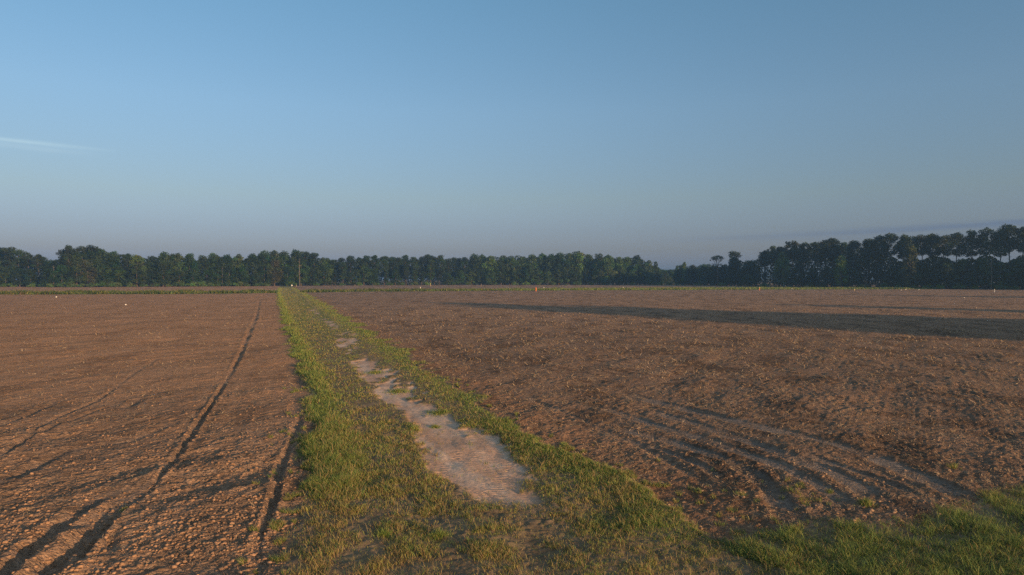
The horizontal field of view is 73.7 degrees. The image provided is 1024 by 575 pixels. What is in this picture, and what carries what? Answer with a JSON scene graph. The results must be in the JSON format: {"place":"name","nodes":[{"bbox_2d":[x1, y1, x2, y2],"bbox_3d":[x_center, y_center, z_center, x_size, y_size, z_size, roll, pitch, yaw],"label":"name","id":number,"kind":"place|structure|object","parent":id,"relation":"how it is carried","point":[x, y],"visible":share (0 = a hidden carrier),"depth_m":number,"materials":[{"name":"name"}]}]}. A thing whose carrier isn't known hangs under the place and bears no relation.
{"place":"outdoors","nodes":[
{"label":"outdoors","id":0,"kind":"place"},
{"bbox_2d":[0,293,317,574],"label":"ploughed field","id":1,"kind":"structure","parent":0,"point":[247,307],"depth_m":23.10,"materials":[{"name":"soil"}]},
{"bbox_2d":[0,306,1023,574],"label":"straw residue","id":2,"kind":"object","parent":1,"relation":"on","point":[648,368],"visible":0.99,"depth_m":35.38},
{"bbox_2d":[0,377,1023,574],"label":"soil clods","id":3,"kind":"object","parent":1,"relation":"on","point":[216,543],"visible":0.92,"depth_m":14.12,"materials":[{"name":"brown soil"}]},
{"bbox_2d":[0,284,945,291],"bbox_3d":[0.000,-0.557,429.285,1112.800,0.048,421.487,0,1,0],"label":"ploughed field","id":4,"kind":"structure","parent":0,"point":[271,287],"depth_m":387.17,"materials":[{"name":"soil"}]},
{"bbox_2d":[1,246,16,281],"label":"pine tree","id":5,"kind":"object","parent":4,"relation":"on","point":[8,256],"visible":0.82,"depth_m":427.09,"materials":[{"name":"green plant"}]},
{"bbox_2d":[8,249,26,278],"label":"pine tree","id":6,"kind":"object","parent":4,"relation":"on","point":[19,253],"visible":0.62,"depth_m":426.84,"materials":[{"name":"green plant"}]},
{"bbox_2d":[9,268,26,286],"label":"broadleaf tree","id":7,"kind":"object","parent":4,"relation":"on","point":[18,275],"visible":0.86,"depth_m":418.38,"materials":[{"name":"green plant"}]},
{"bbox_2d":[22,269,38,285],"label":"broadleaf tree","id":8,"kind":"object","parent":4,"relation":"on","point":[30,276],"visible":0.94,"depth_m":414.43,"materials":[{"name":"green plant"}]},
{"bbox_2d":[30,254,44,286],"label":"pine tree","id":9,"kind":"object","parent":4,"relation":"on","point":[36,260],"visible":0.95,"depth_m":414.23,"materials":[{"name":"green plant"}]},
{"bbox_2d":[38,268,60,285],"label":"broadleaf tree","id":10,"kind":"object","parent":4,"relation":"on","point":[46,274],"visible":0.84,"depth_m":401.03,"materials":[{"name":"green plant"}]},
{"bbox_2d":[50,265,70,285],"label":"broadleaf tree","id":11,"kind":"object","parent":4,"relation":"on","point":[61,270],"visible":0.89,"depth_m":402.23,"materials":[{"name":"green plant"}]},
{"bbox_2d":[61,244,74,278],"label":"pine tree","id":12,"kind":"object","parent":4,"relation":"on","point":[67,256],"visible":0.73,"depth_m":406.89,"materials":[{"name":"green plant"}]},
{"bbox_2d":[64,261,87,286],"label":"broadleaf tree","id":13,"kind":"object","parent":4,"relation":"on","point":[76,265],"visible":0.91,"depth_m":405.45,"materials":[{"name":"green plant"}]},
{"bbox_2d":[78,260,97,286],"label":"broadleaf tree","id":14,"kind":"object","parent":4,"relation":"on","point":[87,266],"visible":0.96,"depth_m":409.86,"materials":[{"name":"green plant"}]},
{"bbox_2d":[83,245,104,280],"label":"pine tree","id":15,"kind":"object","parent":4,"relation":"on","point":[92,248],"visible":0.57,"depth_m":418.90,"materials":[{"name":"green plant"}]},
{"bbox_2d":[90,249,113,286],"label":"broadleaf tree","id":16,"kind":"object","parent":4,"relation":"on","point":[102,265],"visible":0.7,"depth_m":420.83,"materials":[{"name":"green plant"}]},
{"bbox_2d":[96,272,114,285],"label":"broadleaf tree","id":17,"kind":"object","parent":4,"relation":"on","point":[103,275],"visible":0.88,"depth_m":413.43,"materials":[{"name":"green plant"}]},
{"bbox_2d":[98,251,122,282],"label":"broadleaf tree","id":18,"kind":"object","parent":4,"relation":"on","point":[113,254],"visible":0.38,"depth_m":426.91,"materials":[{"name":"green plant"}]},
{"bbox_2d":[109,267,128,285],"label":"broadleaf tree","id":19,"kind":"object","parent":4,"relation":"on","point":[119,271],"visible":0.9,"depth_m":419.51,"materials":[{"name":"green plant"}]},
{"bbox_2d":[124,254,147,286],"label":"broadleaf tree","id":20,"kind":"object","parent":4,"relation":"on","point":[136,259],"visible":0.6,"depth_m":427.89,"materials":[{"name":"green plant"}]},
{"bbox_2d":[125,264,148,286],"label":"broadleaf tree","id":21,"kind":"object","parent":4,"relation":"on","point":[135,267],"visible":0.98,"depth_m":420.97,"materials":[{"name":"green plant"}]},
{"bbox_2d":[152,261,174,286],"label":"broadleaf tree","id":22,"kind":"object","parent":4,"relation":"on","point":[160,277],"visible":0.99,"depth_m":428.25,"materials":[{"name":"green plant"}]},
{"bbox_2d":[154,251,173,286],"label":"broadleaf tree","id":23,"kind":"object","parent":4,"relation":"on","point":[164,256],"visible":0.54,"depth_m":435.18,"materials":[{"name":"green plant"}]},
{"bbox_2d":[169,253,186,285],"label":"broadleaf tree","id":24,"kind":"object","parent":4,"relation":"on","point":[178,257],"visible":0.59,"depth_m":439.30,"materials":[{"name":"green plant"}]},
{"bbox_2d":[170,270,185,286],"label":"broadleaf tree","id":25,"kind":"object","parent":4,"relation":"on","point":[177,274],"visible":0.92,"depth_m":433.17,"materials":[{"name":"green plant"}]},
{"bbox_2d":[179,253,198,285],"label":"broadleaf tree","id":26,"kind":"object","parent":4,"relation":"on","point":[189,260],"visible":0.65,"depth_m":441.49,"materials":[{"name":"green plant"}]},
{"bbox_2d":[184,269,202,284],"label":"broadleaf tree","id":27,"kind":"object","parent":4,"relation":"on","point":[191,272],"visible":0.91,"depth_m":438.90,"materials":[{"name":"green plant"}]},
{"bbox_2d":[196,255,209,282],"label":"broadleaf tree","id":28,"kind":"object","parent":4,"relation":"on","point":[202,258],"visible":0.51,"depth_m":450.33,"materials":[{"name":"green plant"}]},
{"bbox_2d":[209,265,225,283],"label":"broadleaf tree","id":29,"kind":"object","parent":4,"relation":"on","point":[217,275],"visible":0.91,"depth_m":446.42,"materials":[{"name":"green plant"}]},
{"bbox_2d":[218,254,236,285],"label":"broadleaf tree","id":30,"kind":"object","parent":4,"relation":"on","point":[225,261],"visible":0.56,"depth_m":451.61,"materials":[{"name":"green plant"}]},
{"bbox_2d":[220,263,237,285],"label":"broadleaf tree","id":31,"kind":"object","parent":4,"relation":"on","point":[230,267],"visible":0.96,"depth_m":448.09,"materials":[{"name":"green plant"}]},
{"bbox_2d":[228,254,246,283],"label":"broadleaf tree","id":32,"kind":"object","parent":4,"relation":"on","point":[236,258],"visible":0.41,"depth_m":458.10,"materials":[{"name":"green plant"}]},
{"bbox_2d":[231,266,249,285],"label":"broadleaf tree","id":33,"kind":"object","parent":4,"relation":"on","point":[241,269],"visible":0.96,"depth_m":449.28,"materials":[{"name":"green plant"}]},
{"bbox_2d":[240,253,261,285],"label":"broadleaf tree","id":34,"kind":"object","parent":4,"relation":"on","point":[253,260],"visible":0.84,"depth_m":457.66,"materials":[{"name":"green plant"}]},
{"bbox_2d":[256,259,273,284],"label":"broadleaf tree","id":35,"kind":"object","parent":4,"relation":"on","point":[268,267],"visible":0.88,"depth_m":460.64,"materials":[{"name":"green plant"}]},
{"bbox_2d":[265,259,285,285],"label":"broadleaf tree","id":36,"kind":"object","parent":4,"relation":"on","point":[276,278],"visible":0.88,"depth_m":465.17,"materials":[{"name":"green plant"}]},
{"bbox_2d":[288,249,306,283],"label":"broadleaf tree","id":37,"kind":"object","parent":4,"relation":"on","point":[295,254],"visible":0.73,"depth_m":481.50,"materials":[{"name":"green plant"}]},
{"bbox_2d":[291,258,310,285],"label":"broadleaf tree","id":38,"kind":"object","parent":4,"relation":"on","point":[302,263],"visible":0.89,"depth_m":480.84,"materials":[{"name":"green plant"}]},
{"bbox_2d":[302,267,318,285],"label":"broadleaf tree","id":39,"kind":"object","parent":4,"relation":"on","point":[313,274],"visible":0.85,"depth_m":486.46,"materials":[{"name":"green plant"}]},
{"bbox_2d":[315,257,333,285],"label":"broadleaf tree","id":40,"kind":"object","parent":4,"relation":"on","point":[323,262],"visible":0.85,"depth_m":495.97,"materials":[{"name":"green plant"}]},
{"bbox_2d":[345,255,357,284],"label":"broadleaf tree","id":41,"kind":"object","parent":4,"relation":"on","point":[352,262],"visible":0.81,"depth_m":510.06,"materials":[{"name":"green plant"}]},
{"bbox_2d":[378,256,389,284],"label":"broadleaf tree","id":42,"kind":"object","parent":4,"relation":"on","point":[385,258],"visible":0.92,"depth_m":524.14,"materials":[{"name":"green plant"}]},
{"bbox_2d":[434,255,445,284],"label":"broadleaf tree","id":43,"kind":"object","parent":4,"relation":"on","point":[441,260],"visible":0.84,"depth_m":544.75,"materials":[{"name":"green plant"}]},
{"bbox_2d":[466,253,480,284],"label":"broadleaf tree","id":44,"kind":"object","parent":4,"relation":"on","point":[474,259],"visible":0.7,"depth_m":551.63,"materials":[{"name":"green plant"}]},
{"bbox_2d":[482,255,498,282],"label":"broadleaf tree","id":45,"kind":"object","parent":4,"relation":"on","point":[492,262],"visible":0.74,"depth_m":549.31,"materials":[{"name":"green plant"}]},
{"bbox_2d":[493,260,507,283],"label":"broadleaf tree","id":46,"kind":"object","parent":4,"relation":"on","point":[502,267],"visible":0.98,"depth_m":546.51,"materials":[{"name":"green plant"}]},
{"bbox_2d":[0,248,1023,288],"bbox_3d":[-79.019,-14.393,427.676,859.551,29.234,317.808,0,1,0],"label":"distant woods","id":47,"kind":"object","parent":4,"relation":"on","point":[933,261],"visible":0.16,"depth_m":436.58,"materials":[{"name":"green plant"}]},
{"bbox_2d":[502,257,521,284],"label":"broadleaf tree","id":48,"kind":"object","parent":4,"relation":"on","point":[513,264],"visible":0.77,"depth_m":549.55,"materials":[{"name":"green plant"}]},
{"bbox_2d":[510,265,525,283],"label":"broadleaf tree","id":49,"kind":"object","parent":4,"relation":"on","point":[518,272],"visible":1,"depth_m":546.38,"materials":[{"name":"green plant"}]},
{"bbox_2d":[523,264,535,283],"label":"broadleaf tree","id":50,"kind":"object","parent":4,"relation":"on","point":[530,273],"visible":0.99,"depth_m":544.73,"materials":[{"name":"green plant"}]},
{"bbox_2d":[524,254,540,284],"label":"broadleaf tree","id":51,"kind":"object","parent":4,"relation":"on","point":[531,256],"visible":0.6,"depth_m":553.48,"materials":[{"name":"green plant"}]},
{"bbox_2d":[542,254,558,284],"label":"broadleaf tree","id":52,"kind":"object","parent":4,"relation":"on","point":[551,258],"visible":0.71,"depth_m":550.16,"materials":[{"name":"green plant"}]},
{"bbox_2d":[551,263,565,284],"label":"broadleaf tree","id":53,"kind":"object","parent":4,"relation":"on","point":[559,267],"visible":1,"depth_m":543.41,"materials":[{"name":"green plant"}]},
{"bbox_2d":[560,260,573,284],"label":"broadleaf tree","id":54,"kind":"object","parent":4,"relation":"on","point":[567,266],"visible":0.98,"depth_m":544.21,"materials":[{"name":"green plant"}]},
{"bbox_2d":[571,252,587,284],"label":"broadleaf tree","id":55,"kind":"object","parent":4,"relation":"on","point":[581,259],"visible":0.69,"depth_m":553.10,"materials":[{"name":"green plant"}]},
{"bbox_2d":[597,254,617,284],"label":"broadleaf tree","id":56,"kind":"object","parent":4,"relation":"on","point":[607,259],"visible":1,"depth_m":537.59,"materials":[{"name":"green plant"}]},
{"bbox_2d":[613,265,626,284],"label":"broadleaf tree","id":57,"kind":"object","parent":4,"relation":"on","point":[619,269],"visible":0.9,"depth_m":547.50,"materials":[{"name":"green plant"}]},
{"bbox_2d":[629,263,644,283],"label":"broadleaf tree","id":58,"kind":"object","parent":4,"relation":"on","point":[633,272],"visible":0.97,"depth_m":546.57,"materials":[{"name":"green plant"}]},
{"bbox_2d":[696,265,711,284],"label":"broadleaf tree","id":59,"kind":"object","parent":4,"relation":"on","point":[701,271],"visible":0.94,"depth_m":501.87,"materials":[{"name":"green plant"}]},
{"bbox_2d":[727,251,742,285],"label":"pine tree","id":60,"kind":"object","parent":4,"relation":"on","point":[734,263],"visible":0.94,"depth_m":468.65,"materials":[{"name":"green plant"}]},
{"bbox_2d":[739,260,759,283],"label":"broadleaf tree","id":61,"kind":"object","parent":4,"relation":"on","point":[746,262],"visible":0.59,"depth_m":459.19,"materials":[{"name":"green plant"}]},
{"bbox_2d":[772,252,791,286],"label":"broadleaf tree","id":62,"kind":"object","parent":4,"relation":"on","point":[780,263],"visible":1,"depth_m":408.36,"materials":[{"name":"green plant"}]},
{"bbox_2d":[783,240,798,285],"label":"pine tree","id":63,"kind":"object","parent":4,"relation":"on","point":[792,253],"visible":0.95,"depth_m":420.03,"materials":[{"name":"green plant"}]},
{"bbox_2d":[790,261,806,286],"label":"broadleaf tree","id":64,"kind":"object","parent":4,"relation":"on","point":[800,270],"visible":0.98,"depth_m":409.08,"materials":[{"name":"green plant"}]},
{"bbox_2d":[796,242,810,286],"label":"pine tree","id":65,"kind":"object","parent":4,"relation":"on","point":[803,245],"visible":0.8,"depth_m":416.78,"materials":[{"name":"green plant"}]},
{"bbox_2d":[804,269,820,286],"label":"broadleaf tree","id":66,"kind":"object","parent":4,"relation":"on","point":[813,279],"visible":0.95,"depth_m":404.73,"materials":[{"name":"green plant"}]},
{"bbox_2d":[804,242,822,286],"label":"pine tree","id":67,"kind":"object","parent":4,"relation":"on","point":[814,245],"visible":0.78,"depth_m":411.37,"materials":[{"name":"green plant"}]},
{"bbox_2d":[816,240,833,264],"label":"pine tree","id":68,"kind":"object","parent":4,"relation":"on","point":[823,250],"visible":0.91,"depth_m":399.20,"materials":[{"name":"green plant"}]},
{"bbox_2d":[818,267,832,286],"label":"broadleaf tree","id":69,"kind":"object","parent":4,"relation":"on","point":[826,271],"visible":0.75,"depth_m":394.15,"materials":[{"name":"green plant"}]},
{"bbox_2d":[821,238,839,286],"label":"pine tree","id":70,"kind":"object","parent":4,"relation":"on","point":[834,242],"visible":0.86,"depth_m":397.05,"materials":[{"name":"green plant"}]},
{"bbox_2d":[833,255,848,286],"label":"broadleaf tree","id":71,"kind":"object","parent":4,"relation":"on","point":[841,261],"visible":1,"depth_m":371.03,"materials":[{"name":"green plant"}]},
{"bbox_2d":[834,242,848,286],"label":"pine tree","id":72,"kind":"object","parent":4,"relation":"on","point":[842,246],"visible":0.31,"depth_m":392.17,"materials":[{"name":"green plant"}]},
{"bbox_2d":[841,260,864,286],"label":"broadleaf tree","id":73,"kind":"object","parent":4,"relation":"on","point":[853,266],"visible":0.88,"depth_m":374.39,"materials":[{"name":"green plant"}]},
{"bbox_2d":[843,240,862,286],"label":"pine tree","id":74,"kind":"object","parent":4,"relation":"on","point":[853,245],"visible":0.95,"depth_m":380.92,"materials":[{"name":"green plant"}]},
{"bbox_2d":[858,238,878,287],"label":"pine tree","id":75,"kind":"object","parent":4,"relation":"on","point":[865,244],"visible":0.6,"depth_m":376.10,"materials":[{"name":"green plant"}]},
{"bbox_2d":[868,234,890,283],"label":"pine tree","id":76,"kind":"object","parent":4,"relation":"on","point":[877,239],"visible":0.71,"depth_m":367.39,"materials":[{"name":"green plant"}]},
{"bbox_2d":[880,265,898,286],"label":"broadleaf tree","id":77,"kind":"object","parent":4,"relation":"on","point":[893,269],"visible":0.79,"depth_m":358.31,"materials":[{"name":"green plant"}]},
{"bbox_2d":[878,232,901,286],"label":"pine tree","id":78,"kind":"object","parent":4,"relation":"on","point":[891,239],"visible":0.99,"depth_m":362.47,"materials":[{"name":"green plant"}]},
{"bbox_2d":[899,236,920,254],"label":"pine tree","id":79,"kind":"object","parent":4,"relation":"on","point":[907,240],"visible":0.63,"depth_m":352.58,"materials":[{"name":"green plant"}]},
{"bbox_2d":[897,243,923,286],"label":"broadleaf tree","id":80,"kind":"object","parent":4,"relation":"on","point":[911,256],"visible":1,"depth_m":340.75,"materials":[{"name":"green plant"}]},
{"bbox_2d":[912,263,936,287],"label":"broadleaf tree","id":81,"kind":"object","parent":4,"relation":"on","point":[927,273],"visible":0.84,"depth_m":339.67,"materials":[{"name":"green plant"}]},
{"bbox_2d":[914,234,934,285],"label":"pine tree","id":82,"kind":"object","parent":4,"relation":"on","point":[921,237],"visible":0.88,"depth_m":349.68,"materials":[{"name":"green plant"}]},
{"bbox_2d":[919,233,942,270],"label":"pine tree","id":83,"kind":"object","parent":4,"relation":"on","point":[932,236],"visible":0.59,"depth_m":349.09,"materials":[{"name":"green plant"}]},
{"bbox_2d":[0,0,1023,279],"label":"sky","id":84,"kind":"structure","parent":0,"point":[669,133],"materials":[{"name":"blue"}]},
{"bbox_2d":[277,285,816,574],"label":"dirt track","id":85,"kind":"structure","parent":0,"point":[460,457],"depth_m":15.30,"materials":[{"name":"green plant"}]},
{"bbox_2d":[279,266,294,284],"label":"broadleaf tree","id":86,"kind":"object","parent":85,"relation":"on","point":[288,274],"visible":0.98,"depth_m":471.07,"materials":[{"name":"green plant"}]},
{"bbox_2d":[370,525,397,538],"bbox_3d":[-2.484,4.716,13.140,0.603,0.202,0.753,0,1,0],"label":"grass tuft","id":87,"kind":"object","parent":85,"relation":"on","point":[383,533],"visible":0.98,"depth_m":13.14,"materials":[{"name":"green plant"}]},
{"bbox_2d":[425,527,452,544],"bbox_3d":[-1.407,4.723,13.097,0.614,0.209,0.733,0,1,0],"label":"grass tuft","id":88,"kind":"object","parent":85,"relation":"on","point":[440,534],"visible":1,"depth_m":13.07,"materials":[{"name":"green plant"}]},
{"bbox_2d":[245,287,869,574],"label":"track grass","id":89,"kind":"structure","parent":85,"relation":"on","point":[324,441],"depth_m":16.18,"materials":[{"name":"green plant"}]},
{"bbox_2d":[307,288,1023,547],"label":"ploughed field","id":90,"kind":"structure","parent":0,"point":[766,301],"depth_m":32.54,"materials":[{"name":"soil"}]},
{"bbox_2d":[236,377,904,574],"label":"sparse grass","id":91,"kind":"structure","parent":90,"relation":"on","point":[564,446],"depth_m":15.60,"materials":[{"name":"green plant"}]},
{"bbox_2d":[931,235,954,271],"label":"pine tree","id":92,"kind":"object","parent":90,"relation":"on","point":[944,251],"visible":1,"depth_m":336.85,"materials":[{"name":"green plant"}]},
{"bbox_2d":[929,258,957,288],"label":"broadleaf tree","id":93,"kind":"object","parent":90,"relation":"on","point":[948,269],"visible":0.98,"depth_m":331.25,"materials":[{"name":"green plant"}]},
{"bbox_2d":[947,231,967,274],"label":"pine tree","id":94,"kind":"object","parent":90,"relation":"on","point":[958,237],"visible":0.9,"depth_m":337.84,"materials":[{"name":"green plant"}]},
{"bbox_2d":[951,258,978,286],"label":"broadleaf tree","id":95,"kind":"object","parent":90,"relation":"on","point":[964,265],"visible":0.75,"depth_m":329.54,"materials":[{"name":"green plant"}]},
{"bbox_2d":[962,229,983,264],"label":"pine tree","id":96,"kind":"object","parent":90,"relation":"on","point":[971,249],"visible":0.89,"depth_m":336.81,"materials":[{"name":"green plant"}]},
{"bbox_2d":[964,258,994,288],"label":"broadleaf tree","id":97,"kind":"object","parent":90,"relation":"on","point":[981,280],"visible":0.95,"depth_m":324.26,"materials":[{"name":"green plant"}]},
{"bbox_2d":[972,227,999,287],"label":"pine tree","id":98,"kind":"object","parent":90,"relation":"on","point":[985,241],"visible":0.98,"depth_m":330.76,"materials":[{"name":"green plant"}]},
{"bbox_2d":[984,262,1011,286],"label":"broadleaf tree","id":99,"kind":"object","parent":90,"relation":"on","point":[997,267],"visible":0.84,"depth_m":320.96,"materials":[{"name":"green plant"}]},
{"bbox_2d":[989,229,1015,277],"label":"pine tree","id":100,"kind":"object","parent":90,"relation":"on","point":[999,251],"visible":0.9,"depth_m":328.03,"materials":[{"name":"green plant"}]},
{"bbox_2d":[995,223,1023,288],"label":"pine tree","id":101,"kind":"object","parent":90,"relation":"on","point":[1009,229],"visible":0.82,"depth_m":327.63,"materials":[{"name":"green plant"}]},
{"bbox_2d":[1004,259,1023,287],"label":"broadleaf tree","id":102,"kind":"object","parent":90,"relation":"on","point":[1016,266],"visible":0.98,"depth_m":318.61,"materials":[{"name":"green plant"}]},
{"bbox_2d":[725,483,1023,574],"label":"headland grass","id":103,"kind":"structure","parent":0,"point":[998,544],"depth_m":12.50,"materials":[{"name":"green plant"}]},
{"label":"ditch bank","id":104,"kind":"structure","parent":0,"visible":0},
{"bbox_2d":[0,286,934,293],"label":"ditch weeds","id":105,"kind":"object","parent":104,"relation":"on","point":[149,291],"visible":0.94,"depth_m":272.12,"materials":[{"name":"green plant"}]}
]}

